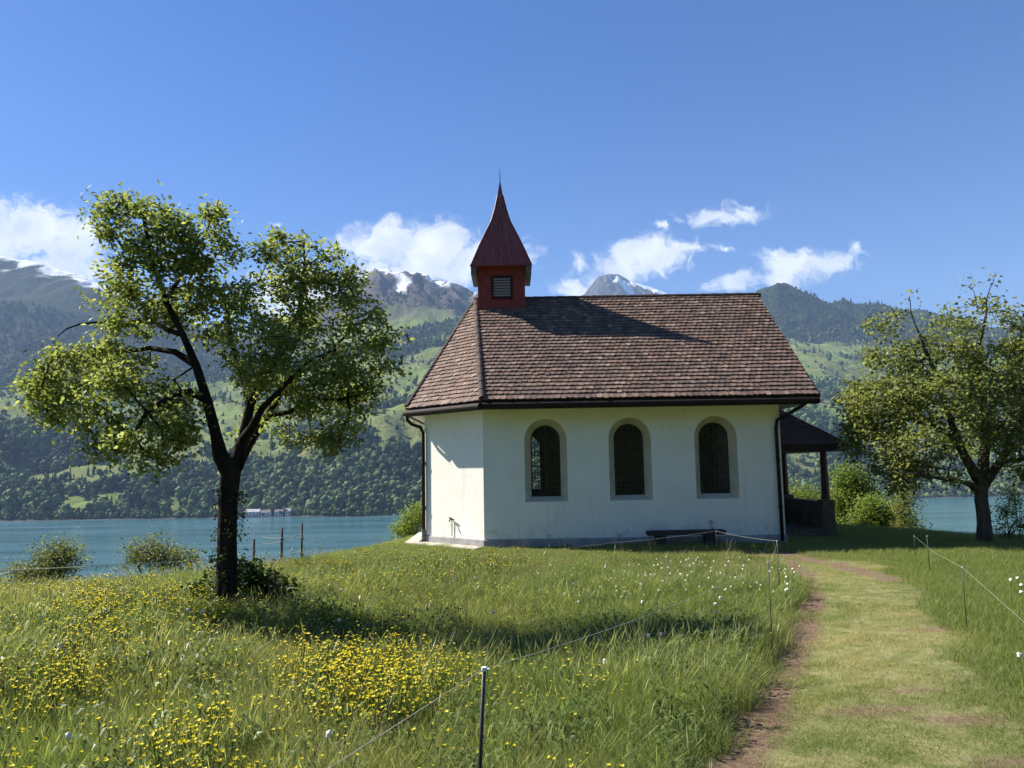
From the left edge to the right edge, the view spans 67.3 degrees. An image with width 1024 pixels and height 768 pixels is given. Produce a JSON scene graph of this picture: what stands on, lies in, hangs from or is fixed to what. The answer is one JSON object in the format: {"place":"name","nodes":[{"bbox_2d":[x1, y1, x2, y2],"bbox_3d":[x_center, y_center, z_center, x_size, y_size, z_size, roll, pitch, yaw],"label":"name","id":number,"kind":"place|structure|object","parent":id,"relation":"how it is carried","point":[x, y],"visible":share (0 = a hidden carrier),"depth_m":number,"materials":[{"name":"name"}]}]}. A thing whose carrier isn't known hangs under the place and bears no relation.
{"place":"outdoors","nodes":[
{"label":"outdoors","id":0,"kind":"place"},
{"bbox_2d":[405,531,483,549],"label":"pavement","id":1,"kind":"structure","parent":0,"point":[426,543],"depth_m":19.13,"materials":[{"name":"beige stone"}]},
{"bbox_2d":[0,256,1023,520],"bbox_3d":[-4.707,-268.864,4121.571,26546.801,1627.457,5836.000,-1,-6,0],"label":"hills","id":2,"kind":"structure","parent":0,"point":[26,282],"depth_m":3614.93,"materials":[{"name":"green plant"}]},
{"bbox_2d":[245,509,260,515],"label":"house","id":3,"kind":"structure","parent":2,"relation":"on","point":[253,512],"depth_m":1341.50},
{"bbox_2d":[261,510,271,515],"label":"house","id":4,"kind":"structure","parent":2,"relation":"on","point":[267,512],"depth_m":1338.97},
{"bbox_2d":[274,509,283,515],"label":"house","id":5,"kind":"structure","parent":2,"relation":"on","point":[276,512],"depth_m":1338.30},
{"bbox_2d":[285,508,290,515],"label":"house","id":6,"kind":"structure","parent":2,"relation":"on","point":[288,511],"depth_m":1337.00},
{"bbox_2d":[0,283,1023,519],"bbox_3d":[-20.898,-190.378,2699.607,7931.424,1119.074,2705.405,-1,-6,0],"label":"forest","id":7,"kind":"object","parent":2,"relation":"on","point":[369,481],"visible":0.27,"depth_m":1602.81,"materials":[{"name":"green plant"}]},
{"bbox_2d":[0,496,1023,587],"bbox_3d":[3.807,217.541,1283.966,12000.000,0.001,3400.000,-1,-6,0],"label":"lake","id":8,"kind":"structure","parent":0,"point":[957,514],"depth_m":974.51,"materials":[{"name":"liquid"}]},
{"bbox_2d":[0,0,1023,334],"label":"sky","id":9,"kind":"structure","parent":0,"point":[862,151],"materials":[{"name":"blue"}]},
{"bbox_2d":[10,530,1023,767],"bbox_3d":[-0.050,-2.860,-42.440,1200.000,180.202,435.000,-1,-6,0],"label":"ground","id":10,"kind":"structure","parent":0,"point":[811,604],"depth_m":5.75,"materials":[{"name":"green plant"}]},
{"bbox_2d":[0,527,107,586],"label":"bush","id":11,"kind":"object","parent":10,"relation":"on","point":[52,557],"visible":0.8,"depth_m":14.78,"materials":[{"name":"green plant"}]},
{"bbox_2d":[65,732,71,766],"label":"dandelion","id":12,"kind":"object","parent":10,"relation":"on","point":[68,735],"visible":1,"depth_m":4.07,"materials":[{"name":"beige plant"}]},
{"bbox_2d":[0,556,251,570],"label":"fence rope","id":13,"kind":"object","parent":10,"relation":"on","point":[107,565],"visible":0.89,"depth_m":13.38,"materials":[{"name":"fabric"}]},
{"bbox_2d":[108,525,193,575],"bbox_3d":[-7.624,4.034,16.375,1.774,2.005,1.541,-1,-6,0],"label":"bush","id":14,"kind":"object","parent":10,"relation":"on","point":[154,552],"visible":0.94,"depth_m":16.20,"materials":[{"name":"green plant"}]},
{"bbox_2d":[165,539,213,572],"bbox_3d":[-7.128,4.169,16.686,1.265,1.560,0.984,-1,-6,0],"label":"shrub","id":15,"kind":"object","parent":10,"relation":"on","point":[195,556],"visible":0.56,"depth_m":16.65,"materials":[{"name":"green plant"}]},
{"bbox_2d":[174,574,215,601],"bbox_3d":[-4.031,2.741,9.906,0.728,0.565,0.577,5,-9,-44],"label":"shrub","id":16,"kind":"object","parent":10,"relation":"on","point":[195,584],"visible":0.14,"depth_m":9.90,"materials":[{"name":"green plant"}]},
{"bbox_2d":[3,179,416,610],"bbox_3d":[-3.778,0.238,9.463,5.182,5.548,2.618,-1,-6,0],"label":"apple tree","id":17,"kind":"object","parent":10,"relation":"on","point":[181,429],"visible":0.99,"depth_m":9.37,"materials":[{"name":"green plant"}]},
{"bbox_2d":[203,486,249,605],"bbox_3d":[-3.460,2.103,9.338,0.518,1.712,0.560,-1,-6,0],"label":"ivy","id":18,"kind":"object","parent":17,"relation":"attached to","point":[212,560],"visible":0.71,"depth_m":9.28,"materials":[{"name":"green plant"}]},
{"bbox_2d":[204,552,303,608],"bbox_3d":[-3.186,2.573,9.761,1.242,0.906,1.012,-1,-6,0],"label":"shrub","id":19,"kind":"object","parent":10,"relation":"on","point":[254,575],"visible":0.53,"depth_m":9.64,"materials":[{"name":"green plant"}]},
{"bbox_2d":[252,539,255,561],"bbox_3d":[-5.658,3.952,16.864,0.055,1.086,0.102,5,-8,-42],"label":"fence post","id":20,"kind":"object","parent":10,"relation":"on","point":[253,554],"visible":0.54,"depth_m":16.89,"materials":[{"name":"brown wood"}]},
{"bbox_2d":[280,528,283,560],"bbox_3d":[-4.931,3.586,16.500,0.055,0.976,0.102,5,-8,-42],"label":"fence post","id":21,"kind":"object","parent":10,"relation":"on","point":[281,548],"visible":0.75,"depth_m":16.51,"materials":[{"name":"brown wood"}]},
{"bbox_2d":[300,523,303,558],"bbox_3d":[-4.985,4.012,18.264,0.055,1.400,0.102,5,-8,-42],"label":"fence post","id":22,"kind":"object","parent":10,"relation":"on","point":[302,538],"visible":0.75,"depth_m":18.29,"materials":[{"name":"brown wood"}]},
{"bbox_2d":[325,730,330,767],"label":"dandelion","id":23,"kind":"object","parent":10,"relation":"on","point":[328,734],"visible":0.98,"depth_m":4.02,"materials":[{"name":"beige plant"}]},
{"bbox_2d":[0,544,784,767],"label":"buttercups","id":24,"kind":"object","parent":10,"relation":"on","point":[405,690],"visible":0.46,"depth_m":5.71,"materials":[{"name":"yellow plant"}]},
{"bbox_2d":[0,532,793,767],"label":"wildflowers","id":25,"kind":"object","parent":10,"relation":"on","point":[668,570],"depth_m":9.02,"materials":[{"name":"plant"}]},
{"bbox_2d":[386,499,421,540],"bbox_3d":[-3.009,4.020,23.112,1.637,1.618,1.697,-1,-6,0],"label":"bush","id":26,"kind":"object","parent":10,"relation":"on","point":[410,525],"visible":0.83,"depth_m":23.03,"materials":[{"name":"green plant"}]},
{"bbox_2d":[0,545,820,767],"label":"meadow grass","id":27,"kind":"structure","parent":10,"relation":"on","point":[662,714],"depth_m":6.09,"materials":[{"name":"green plant"}]},
{"bbox_2d":[478,666,489,767],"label":"fence post","id":28,"kind":"object","parent":10,"relation":"on","point":[484,669],"visible":1,"depth_m":3.16,"materials":[{"name":"black plastic"}]},
{"bbox_2d":[329,670,481,767],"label":"fence rope","id":29,"kind":"object","parent":28,"relation":"attached to","point":[400,722],"visible":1,"depth_m":2.48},
{"bbox_2d":[488,543,776,667],"bbox_3d":[1.847,1.607,6.519,0.400,0.193,7.763,-4,-7,27],"label":"fence rope","id":30,"kind":"object","parent":28,"relation":"attached to","point":[613,627],"visible":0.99,"depth_m":4.21,"materials":[{"name":"grey"}]},
{"bbox_2d":[403,177,846,547],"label":"chapel","id":31,"kind":"structure","parent":10,"relation":"on","point":[636,417],"depth_m":18.64,"materials":[{"name":"white paint"}]},
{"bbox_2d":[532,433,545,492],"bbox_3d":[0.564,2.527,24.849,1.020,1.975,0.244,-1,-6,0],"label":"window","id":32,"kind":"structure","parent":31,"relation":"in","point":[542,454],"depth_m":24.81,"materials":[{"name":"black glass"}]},
{"bbox_2d":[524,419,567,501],"bbox_3d":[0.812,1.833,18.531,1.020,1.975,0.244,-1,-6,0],"label":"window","id":33,"kind":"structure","parent":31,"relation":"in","point":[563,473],"depth_m":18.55,"materials":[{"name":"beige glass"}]},
{"bbox_2d":[608,417,652,500],"bbox_3d":[2.832,1.797,18.531,1.020,1.975,0.244,-1,-6,0],"label":"window","id":34,"kind":"structure","parent":31,"relation":"in","point":[645,434],"depth_m":18.55,"materials":[{"name":"beige glass"}]},
{"bbox_2d":[694,416,739,498],"bbox_3d":[4.892,1.761,18.531,1.020,1.975,0.244,-1,-6,0],"label":"window","id":35,"kind":"structure","parent":31,"relation":"in","point":[732,456],"depth_m":18.55,"materials":[{"name":"beige glass"}]},
{"bbox_2d":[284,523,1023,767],"bbox_3d":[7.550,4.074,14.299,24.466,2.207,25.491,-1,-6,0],"label":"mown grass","id":36,"kind":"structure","parent":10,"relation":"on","point":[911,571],"depth_m":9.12,"materials":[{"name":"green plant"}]},
{"bbox_2d":[646,529,725,546],"bbox_3d":[4.031,3.599,17.827,1.786,0.410,0.340,-1,-6,0],"label":"bench","id":37,"kind":"object","parent":10,"relation":"on","point":[709,536],"visible":0.76,"depth_m":17.68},
{"bbox_2d":[767,561,773,664],"bbox_3d":[2.363,2.151,7.002,0.018,1.056,0.010,-4,-7,22],"label":"fence post","id":38,"kind":"object","parent":10,"relation":"on","point":[770,611],"visible":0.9,"depth_m":7.01,"materials":[{"name":"grey plastic"}]},
{"bbox_2d":[776,540,779,590],"bbox_3d":[3.468,2.509,9.979,0.020,0.944,0.012,-4,-7,22],"label":"fence post","id":39,"kind":"object","parent":10,"relation":"on","point":[778,563],"visible":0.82,"depth_m":9.99,"materials":[{"name":"grey plastic"}]},
{"bbox_2d":[527,531,772,551],"bbox_3d":[3.139,2.876,13.928,2.964,0.791,7.386,2,-7,-26],"label":"fence rope","id":40,"kind":"object","parent":39,"relation":"attached to","point":[649,539],"visible":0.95,"depth_m":15.84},
{"bbox_2d":[788,480,820,499],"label":"bush","id":41,"kind":"object","parent":10,"relation":"on","point":[801,493],"visible":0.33,"depth_m":28.00,"materials":[{"name":"green plant"}]},
{"bbox_2d":[818,456,887,523],"bbox_3d":[11.782,4.586,26.759,3.048,4.342,2.078,-1,-6,0],"label":"bush","id":42,"kind":"object","parent":10,"relation":"on","point":[847,488],"visible":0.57,"depth_m":26.56,"materials":[{"name":"green plant"}]},
{"bbox_2d":[836,489,926,528],"bbox_3d":[11.598,4.356,24.176,3.084,2.256,2.151,-1,-6,0],"label":"bush","id":43,"kind":"object","parent":10,"relation":"on","point":[866,514],"visible":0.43,"depth_m":24.04,"materials":[{"name":"green plant"}]},
{"bbox_2d":[879,477,932,530],"bbox_3d":[11.937,3.851,23.245,1.543,2.212,1.417,-1,-6,0],"label":"sapling","id":44,"kind":"object","parent":10,"relation":"on","point":[904,507],"visible":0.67,"depth_m":23.10,"materials":[{"name":"green plant"}]},
{"bbox_2d":[823,267,1023,543],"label":"apple tree","id":45,"kind":"object","parent":10,"relation":"on","point":[982,475],"visible":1,"depth_m":17.27,"materials":[{"name":"green plant"}]},
{"bbox_2d":[961,566,966,624],"bbox_3d":[4.710,2.287,7.989,0.018,0.774,0.010,-4,-7,22],"label":"fence post","id":46,"kind":"object","parent":10,"relation":"on","point":[964,594],"visible":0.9,"depth_m":8.00,"materials":[{"name":"black plastic"}]},
{"bbox_2d":[989,481,1023,538],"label":"sapling","id":47,"kind":"object","parent":10,"relation":"on","point":[1017,522],"visible":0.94,"depth_m":18.23,"materials":[{"name":"green plant"}]},
{"bbox_2d":[1017,652,1023,682],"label":"dandelion","id":48,"kind":"object","parent":10,"relation":"on","point":[1019,655],"visible":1,"depth_m":5.39,"materials":[{"name":"beige plant"}]},
{"bbox_2d":[584,274,666,295],"bbox_3d":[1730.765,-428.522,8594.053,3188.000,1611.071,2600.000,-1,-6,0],"label":"mountain","id":49,"kind":"structure","parent":0,"point":[612,284],"depth_m":8146.98,"materials":[{"name":"white snow"}]}
]}

